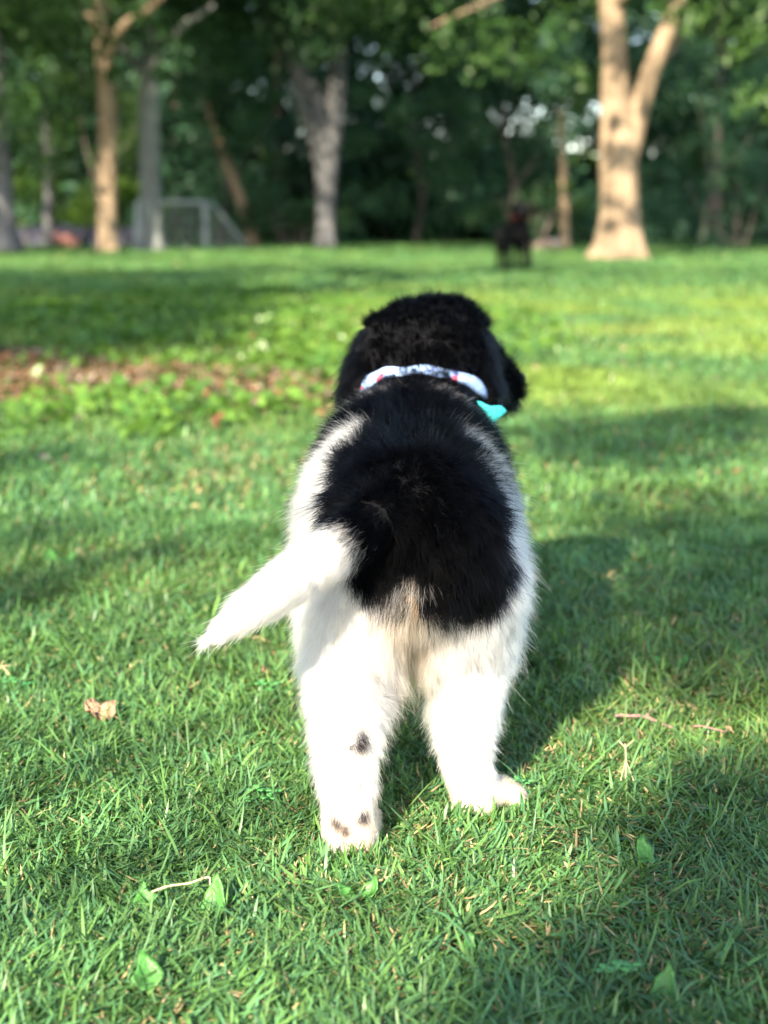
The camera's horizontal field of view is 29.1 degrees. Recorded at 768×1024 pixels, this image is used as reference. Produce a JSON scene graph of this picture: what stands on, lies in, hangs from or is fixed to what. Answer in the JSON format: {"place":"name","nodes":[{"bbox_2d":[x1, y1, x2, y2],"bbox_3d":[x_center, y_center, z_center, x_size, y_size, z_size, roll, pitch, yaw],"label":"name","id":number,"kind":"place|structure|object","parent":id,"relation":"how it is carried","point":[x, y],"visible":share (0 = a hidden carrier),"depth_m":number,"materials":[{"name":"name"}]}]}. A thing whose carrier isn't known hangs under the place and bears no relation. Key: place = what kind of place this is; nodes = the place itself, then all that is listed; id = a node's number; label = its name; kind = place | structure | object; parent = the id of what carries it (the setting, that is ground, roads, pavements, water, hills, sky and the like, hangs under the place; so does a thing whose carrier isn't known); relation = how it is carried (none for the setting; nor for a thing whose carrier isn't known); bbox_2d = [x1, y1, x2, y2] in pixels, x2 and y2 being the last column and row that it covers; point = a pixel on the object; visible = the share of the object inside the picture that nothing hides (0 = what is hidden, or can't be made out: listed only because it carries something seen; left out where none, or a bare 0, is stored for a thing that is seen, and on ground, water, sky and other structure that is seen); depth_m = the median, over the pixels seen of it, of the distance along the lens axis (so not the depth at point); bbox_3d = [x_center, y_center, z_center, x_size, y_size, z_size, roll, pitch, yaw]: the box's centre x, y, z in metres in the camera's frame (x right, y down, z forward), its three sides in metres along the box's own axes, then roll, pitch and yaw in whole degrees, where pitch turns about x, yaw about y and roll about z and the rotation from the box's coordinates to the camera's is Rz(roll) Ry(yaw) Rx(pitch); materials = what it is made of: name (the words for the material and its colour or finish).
{"place":"outdoors","nodes":[
{"label":"outdoors","id":0,"kind":"place"},
{"bbox_2d":[0,238,767,1023],"bbox_3d":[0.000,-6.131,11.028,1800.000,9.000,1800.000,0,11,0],"label":"ground","id":1,"kind":"structure","parent":0,"point":[412,751],"depth_m":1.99,"materials":[{"name":"green plant"}]},
{"bbox_2d":[0,660,11,674],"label":"straw","id":2,"kind":"object","parent":1,"relation":"on","point":[4,666],"visible":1,"depth_m":1.93,"materials":[{"name":"beige plant"}]},
{"bbox_2d":[2,677,35,695],"bbox_3d":[-0.467,0.227,1.892,0.043,0.028,0.023,0,11,0],"label":"clover","id":3,"kind":"object","parent":1,"relation":"on","point":[24,682],"visible":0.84,"depth_m":1.89,"materials":[{"name":"green plant"}]},
{"bbox_2d":[0,0,80,251],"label":"shade tree","id":4,"kind":"object","parent":1,"relation":"on","point":[10,238],"visible":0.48,"depth_m":28.17,"materials":[{"name":"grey plant"}]},
{"bbox_2d":[10,76,89,245],"bbox_3d":[-7.963,-8.298,35.090,2.033,3.927,1.402,0,11,0],"label":"young tree","id":5,"kind":"object","parent":1,"relation":"on","point":[47,231],"visible":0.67,"depth_m":34.99,"materials":[{"name":"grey plant"}]},
{"bbox_2d":[12,165,95,227],"bbox_3d":[-9.316,-8.135,39.216,3.689,2.140,2.049,-1,11,-5],"label":"bush","id":6,"kind":"object","parent":1,"relation":"on","point":[81,206],"visible":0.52,"depth_m":39.11,"materials":[{"name":"green plant"}]},
{"bbox_2d":[42,548,75,563],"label":"broadleaf weed","id":7,"kind":"object","parent":1,"relation":"on","point":[50,551],"visible":0.65,"depth_m":2.60,"materials":[{"name":"green plant"}]},
{"bbox_2d":[53,232,79,245],"bbox_3d":[-7.800,-6.653,35.989,0.768,0.322,0.699,-8,13,-34],"label":"rock","id":8,"kind":"object","parent":1,"relation":"on","point":[63,238],"visible":0.74,"depth_m":35.77,"materials":[{"name":"pink stone"}]},
{"bbox_2d":[18,223,133,245],"bbox_3d":[-8.556,-6.909,36.875,5.095,0.600,0.170,0,11,0],"label":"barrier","id":9,"kind":"object","parent":1,"relation":"on","point":[33,235],"visible":0.45,"depth_m":36.87,"materials":[{"name":"grey fabric"}]},
{"bbox_2d":[9,42,161,227],"bbox_3d":[-8.046,-9.985,39.806,4.216,5.534,2.692,0,11,0],"label":"understorey tree","id":10,"kind":"object","parent":1,"relation":"on","point":[126,98],"visible":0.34,"depth_m":39.75,"materials":[{"name":"green plant"}]},
{"bbox_2d":[25,0,178,242],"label":"woodland tree","id":11,"kind":"object","parent":1,"relation":"on","point":[123,81],"visible":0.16,"depth_m":41.78,"materials":[{"name":"green plant"}]},
{"bbox_2d":[84,698,123,722],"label":"dead leaf","id":12,"kind":"object","parent":1,"relation":"on","point":[94,706],"visible":0.97,"depth_m":1.77,"materials":[{"name":"beige plant"}]},
{"bbox_2d":[0,0,208,251],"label":"slender tree","id":13,"kind":"object","parent":1,"relation":"on","point":[104,35],"visible":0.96,"depth_m":28.41,"materials":[{"name":"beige plant"}]},
{"bbox_2d":[66,176,171,227],"bbox_3d":[-7.201,-8.142,39.902,2.844,1.884,2.307,0,11,0],"label":"bush","id":14,"kind":"object","parent":1,"relation":"on","point":[128,189],"visible":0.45,"depth_m":39.41,"materials":[{"name":"green plant"}]},
{"bbox_2d":[131,949,166,994],"bbox_3d":[-0.184,0.365,1.170,0.024,0.035,0.038,3,11,15],"label":"broadleaf weed","id":15,"kind":"object","parent":1,"relation":"on","point":[147,963],"visible":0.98,"depth_m":1.17,"materials":[{"name":"green plant"}]},
{"bbox_2d":[133,879,164,909],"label":"broadleaf weed","id":16,"kind":"object","parent":1,"relation":"on","point":[146,894],"visible":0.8,"depth_m":1.30,"materials":[{"name":"green plant"}]},
{"bbox_2d":[0,353,333,409],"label":"soil patch","id":17,"kind":"object","parent":1,"relation":"on","point":[299,385],"visible":0.09,"depth_m":5.54,"materials":[{"name":"brown soil"}]},
{"bbox_2d":[151,876,214,894],"bbox_3d":[-0.176,0.329,1.294,0.055,0.011,0.015,-2,11,-8],"label":"straw","id":18,"kind":"object","parent":1,"relation":"on","point":[183,884],"visible":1,"depth_m":1.29,"materials":[{"name":"white plant"}]},
{"bbox_2d":[134,200,246,246],"bbox_3d":[-4.695,-6.869,35.334,2.767,1.124,1.080,0,11,0],"label":"goal","id":19,"kind":"object","parent":1,"relation":"on","point":[138,219],"visible":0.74,"depth_m":34.99,"materials":[{"name":"paint"}]},
{"bbox_2d":[162,65,260,244],"bbox_3d":[-4.303,-8.872,37.029,2.411,4.484,1.886,0,11,0],"label":"young tree","id":20,"kind":"object","parent":1,"relation":"on","point":[219,141],"visible":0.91,"depth_m":36.78,"materials":[{"name":"green plant"}]},
{"bbox_2d":[200,873,236,916],"bbox_3d":[-0.145,0.337,1.291,0.025,0.044,0.025,4,12,21],"label":"broadleaf weed","id":21,"kind":"object","parent":1,"relation":"on","point":[216,885],"visible":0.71,"depth_m":1.29,"materials":[{"name":"green plant"}]},
{"bbox_2d":[126,30,311,244],"bbox_3d":[-4.290,-9.758,38.420,4.840,5.622,2.810,0,11,0],"label":"understorey tree","id":22,"kind":"object","parent":1,"relation":"on","point":[261,90],"visible":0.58,"depth_m":38.54,"materials":[{"name":"green plant"}]},
{"bbox_2d":[243,784,282,801],"bbox_3d":[-0.123,0.299,1.527,0.036,0.028,0.039,7,13,33],"label":"clover","id":23,"kind":"object","parent":1,"relation":"on","point":[257,788],"visible":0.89,"depth_m":1.52,"materials":[{"name":"green plant"}]},
{"bbox_2d":[68,0,458,250],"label":"slender tree","id":24,"kind":"object","parent":1,"relation":"on","point":[149,71],"visible":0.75,"depth_m":30.87,"materials":[{"name":"green plant"}]},
{"bbox_2d":[261,665,272,676],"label":"dead leaf","id":25,"kind":"object","parent":1,"relation":"on","point":[264,668],"visible":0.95,"depth_m":1.93,"materials":[{"name":"beige plant"}]},
{"bbox_2d":[255,680,279,694],"bbox_3d":[-0.149,0.230,1.880,0.033,0.028,0.026,0,11,0],"label":"clover","id":26,"kind":"object","parent":1,"relation":"on","point":[265,683],"visible":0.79,"depth_m":1.88,"materials":[{"name":"green plant"}]},
{"bbox_2d":[185,5,381,240],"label":"woodland tree","id":27,"kind":"object","parent":1,"relation":"on","point":[277,110],"visible":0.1,"depth_m":44.28,"materials":[{"name":"green plant"}]},
{"bbox_2d":[0,279,575,446],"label":"ground cover","id":28,"kind":"object","parent":1,"relation":"on","point":[80,333],"visible":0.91,"depth_m":7.05,"materials":[{"name":"green plant"}]},
{"bbox_2d":[228,185,356,245],"bbox_3d":[-2.291,-7.373,36.919,3.234,1.542,2.190,0,11,0],"label":"bush","id":29,"kind":"object","parent":1,"relation":"on","point":[301,218],"visible":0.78,"depth_m":36.70,"materials":[{"name":"green plant"}]},
{"bbox_2d":[110,0,509,247],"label":"forked tree","id":30,"kind":"object","parent":1,"relation":"on","point":[322,117],"visible":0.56,"depth_m":33.69,"materials":[{"name":"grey plant"}]},
{"bbox_2d":[34,147,598,208],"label":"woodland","id":31,"kind":"object","parent":1,"relation":"on","point":[592,154],"depth_m":95.99,"materials":[{"name":"green plant"}]},
{"bbox_2d":[338,875,391,909],"bbox_3d":[-0.017,0.340,1.313,0.049,0.030,0.020,0,11,0],"label":"broadleaf weed","id":32,"kind":"object","parent":1,"relation":"on","point":[372,885],"visible":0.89,"depth_m":1.32,"materials":[{"name":"green plant"}]},
{"bbox_2d":[180,274,550,856],"bbox_3d":[0.015,0.025,1.680,0.352,0.505,0.709,0,11,0],"label":"puppy","id":33,"kind":"object","parent":1,"relation":"on","point":[409,533],"visible":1,"depth_m":1.47},
{"bbox_2d":[253,0,501,240],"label":"woodland tree","id":34,"kind":"object","parent":1,"relation":"on","point":[386,74],"visible":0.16,"depth_m":43.92,"materials":[{"name":"green plant"}]},
{"bbox_2d":[0,302,765,523],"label":"leaf litter","id":35,"kind":"object","parent":1,"relation":"on","point":[104,373],"visible":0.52,"depth_m":5.64,"materials":[{"name":"brown plant"}]},
{"bbox_2d":[4,0,767,242],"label":"woodland","id":36,"kind":"object","parent":1,"relation":"on","point":[296,177],"visible":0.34,"depth_m":42.92,"materials":[{"name":"green plant"}]},
{"bbox_2d":[338,31,499,243],"bbox_3d":[0.945,-9.933,39.191,4.427,5.670,3.255,0,11,0],"label":"understorey tree","id":37,"kind":"object","parent":1,"relation":"on","point":[395,113],"visible":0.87,"depth_m":38.98,"materials":[{"name":"green plant"}]},
{"bbox_2d":[308,0,568,241],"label":"woodland tree","id":38,"kind":"object","parent":1,"relation":"on","point":[519,7],"visible":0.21,"depth_m":42.35,"materials":[{"name":"green plant"}]},
{"bbox_2d":[464,931,475,951],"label":"broadleaf weed","id":39,"kind":"object","parent":1,"relation":"on","point":[470,935],"visible":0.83,"depth_m":1.22,"materials":[{"name":"green plant"}]},
{"bbox_2d":[426,24,589,216],"bbox_3d":[3.267,-9.675,38.087,4.169,5.587,2.889,4,12,20],"label":"understorey tree","id":40,"kind":"object","parent":1,"relation":"on","point":[540,149],"visible":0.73,"depth_m":37.72,"materials":[{"name":"green plant"}]},
{"bbox_2d":[494,201,531,270],"bbox_3d":[1.613,-3.409,18.329,0.379,0.848,1.389,-1,11,-7],"label":"black dog","id":41,"kind":"object","parent":1,"relation":"on","point":[515,231],"visible":0.98,"depth_m":18.05},
{"bbox_2d":[512,775,533,786],"bbox_3d":[0.145,0.292,1.558,0.027,0.028,0.018,0,11,0],"label":"clover","id":42,"kind":"object","parent":1,"relation":"on","point":[528,781],"visible":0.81,"depth_m":1.56,"materials":[{"name":"green plant"}]},
{"bbox_2d":[459,176,591,244],"bbox_3d":[3.763,-7.644,37.777,3.424,1.774,2.103,6,13,28],"label":"bush","id":43,"kind":"object","parent":1,"relation":"on","point":[537,196],"visible":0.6,"depth_m":37.37,"materials":[{"name":"green plant"}]},
{"bbox_2d":[305,0,767,258],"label":"shade tree","id":44,"kind":"object","parent":1,"relation":"on","point":[625,112],"visible":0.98,"depth_m":23.54,"materials":[{"name":"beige plant"}]},
{"bbox_2d":[533,238,558,248],"bbox_3d":[3.561,-5.979,32.945,0.577,0.240,0.444,-7,13,-31],"label":"rock","id":45,"kind":"object","parent":1,"relation":"on","point":[546,243],"visible":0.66,"depth_m":32.82,"materials":[{"name":"beige stone"}]},
{"bbox_2d":[527,78,599,248],"bbox_3d":[3.966,-7.640,32.527,1.505,3.700,1.353,-3,11,-15],"label":"young tree","id":46,"kind":"object","parent":1,"relation":"on","point":[564,231],"visible":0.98,"depth_m":32.26,"materials":[{"name":"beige plant"}]},
{"bbox_2d":[594,959,642,985],"bbox_3d":[0.186,0.369,1.171,0.040,0.026,0.021,0,11,0],"label":"clover","id":47,"kind":"object","parent":1,"relation":"on","point":[627,966],"visible":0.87,"depth_m":1.17,"materials":[{"name":"green plant"}]},
{"bbox_2d":[618,740,633,787],"bbox_3d":[0.260,0.273,1.591,0.018,0.019,0.116,2,11,9],"label":"straw","id":48,"kind":"object","parent":1,"relation":"on","point":[625,746],"visible":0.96,"depth_m":1.59,"materials":[{"name":"beige plant"}]},
{"bbox_2d":[614,708,672,727],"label":"twig","id":49,"kind":"object","parent":1,"relation":"on","point":[639,715],"visible":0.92,"depth_m":1.75,"materials":[{"name":"beige wood"}]},
{"bbox_2d":[637,833,664,869],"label":"broadleaf weed","id":50,"kind":"object","parent":1,"relation":"on","point":[644,849],"visible":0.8,"depth_m":1.39,"materials":[{"name":"green plant"}]},
{"bbox_2d":[632,654,687,667],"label":"broadleaf weed","id":51,"kind":"object","parent":1,"relation":"on","point":[684,658],"visible":0.57,"depth_m":2.00,"materials":[{"name":"green plant"}]},
{"bbox_2d":[647,959,679,1003],"bbox_3d":[0.219,0.368,1.146,0.024,0.037,0.022,7,13,30],"label":"broadleaf weed","id":52,"kind":"object","parent":1,"relation":"on","point":[666,976],"visible":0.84,"depth_m":1.15,"materials":[{"name":"green plant"}]},
{"bbox_2d":[600,0,767,242],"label":"woodland tree","id":53,"kind":"object","parent":1,"relation":"on","point":[635,51],"visible":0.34,"depth_m":41.16,"materials":[{"name":"green plant"}]},
{"bbox_2d":[637,19,767,244],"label":"understorey tree","id":54,"kind":"object","parent":1,"relation":"on","point":[756,75],"visible":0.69,"depth_m":36.50,"materials":[{"name":"green plant"}]},
{"bbox_2d":[639,150,767,249],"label":"bush","id":55,"kind":"object","parent":1,"relation":"on","point":[654,208],"visible":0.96,"depth_m":32.44,"materials":[{"name":"green plant"}]},
{"bbox_2d":[693,719,726,732],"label":"twig","id":56,"kind":"object","parent":1,"relation":"on","point":[706,726],"visible":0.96,"depth_m":1.73,"materials":[{"name":"beige wood"}]},
{"bbox_2d":[35,11,764,156],"label":"sky","id":57,"kind":"structure","parent":0,"point":[571,147],"materials":[{"name":"white"}]}
]}

